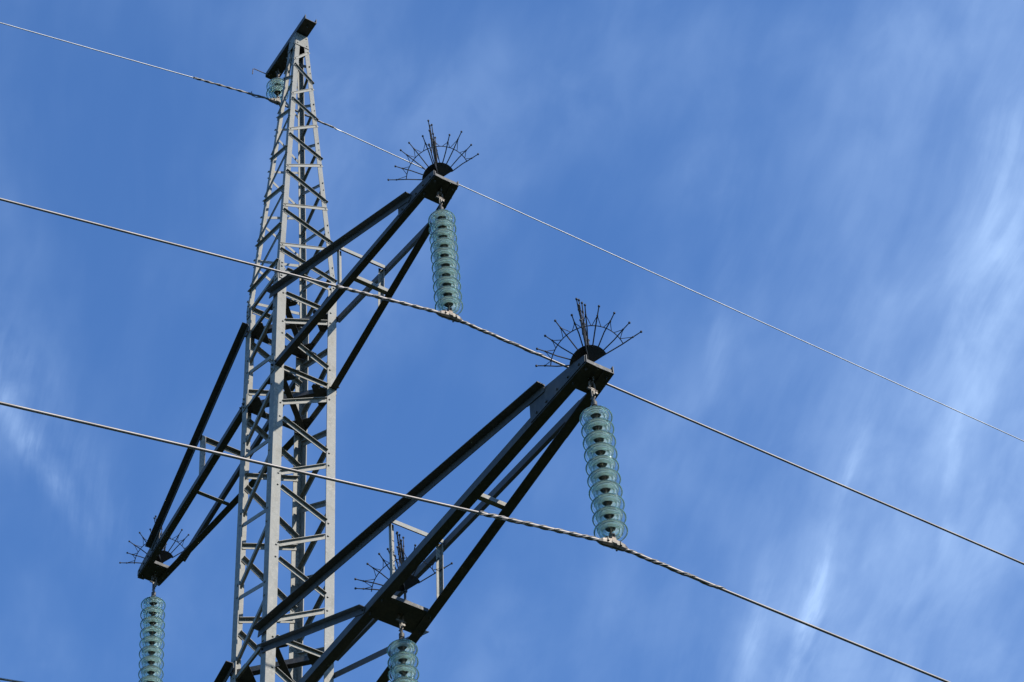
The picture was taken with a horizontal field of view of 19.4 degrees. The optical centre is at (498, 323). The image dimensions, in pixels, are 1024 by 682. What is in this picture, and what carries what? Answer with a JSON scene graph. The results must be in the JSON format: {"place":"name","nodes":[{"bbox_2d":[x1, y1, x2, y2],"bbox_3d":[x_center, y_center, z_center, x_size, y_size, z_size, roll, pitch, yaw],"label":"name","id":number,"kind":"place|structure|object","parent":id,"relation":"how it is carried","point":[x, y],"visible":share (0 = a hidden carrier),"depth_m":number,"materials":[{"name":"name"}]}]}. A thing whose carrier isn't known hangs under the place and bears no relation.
{"place":"outdoors","nodes":[
{"label":"outdoors","id":0,"kind":"place"},
{"bbox_2d":[0,0,1023,681],"label":"sky","id":1,"kind":"structure","parent":0,"point":[845,178],"materials":[{"name":"blue"}]},
{"bbox_3d":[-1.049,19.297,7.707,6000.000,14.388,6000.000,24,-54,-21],"label":"ground","id":2,"kind":"structure","parent":0,"visible":0},
{"bbox_2d":[119,14,641,681],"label":"lattice tower","id":3,"kind":"structure","parent":2,"relation":"on","point":[387,604],"depth_m":28.14,"materials":[{"name":"metal"}]},
{"bbox_2d":[138,572,165,681],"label":"insulator string","id":4,"kind":"object","parent":3,"relation":"hanging from","point":[152,636],"visible":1,"depth_m":30.30,"materials":[{"name":"green glass"}]},
{"bbox_2d":[0,678,23,681],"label":"conductor","id":5,"kind":"object","parent":4,"relation":"hanging from","point":[4,679],"visible":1,"depth_m":28.85,"materials":[{"name":"metal"}]},
{"bbox_2d":[251,68,288,106],"bbox_3d":[-2.590,-2.691,34.035,0.417,0.718,0.255,-6,-49,3],"label":"earth wire insulator","id":6,"kind":"object","parent":3,"relation":"attached to","point":[274,86],"visible":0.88,"depth_m":33.93,"materials":[{"name":"green glass"}]},
{"bbox_2d":[0,22,1023,441],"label":"earth wire","id":7,"kind":"object","parent":6,"relation":"hanging from","point":[498,202],"visible":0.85,"depth_m":34.84,"materials":[{"name":"metal"}]},
{"bbox_2d":[387,613,418,681],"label":"insulator string","id":8,"kind":"object","parent":3,"relation":"hanging from","point":[403,660],"visible":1,"depth_m":24.28,"materials":[{"name":"green glass"}]},
{"bbox_2d":[428,187,462,322],"bbox_3d":[-0.491,-0.654,27.196,0.260,1.900,0.257,23,-55,-22],"label":"insulator string","id":9,"kind":"object","parent":3,"relation":"hanging from","point":[446,276],"visible":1,"depth_m":26.99,"materials":[{"name":"green glass"}]},
{"bbox_2d":[0,198,1023,564],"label":"conductor","id":10,"kind":"object","parent":9,"relation":"hanging from","point":[376,296],"visible":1,"depth_m":26.62,"materials":[{"name":"metal"}]},
{"bbox_2d":[579,375,627,551],"bbox_3d":[0.773,1.017,22.470,0.260,1.899,0.257,23,-55,-22],"label":"insulator string","id":11,"kind":"object","parent":3,"relation":"hanging from","point":[609,517],"visible":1,"depth_m":22.28,"materials":[{"name":"green glass"}]},
{"bbox_2d":[0,401,949,681],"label":"conductor","id":12,"kind":"object","parent":11,"relation":"hanging from","point":[588,537],"visible":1,"depth_m":21.23,"materials":[{"name":"metal"}]}
]}

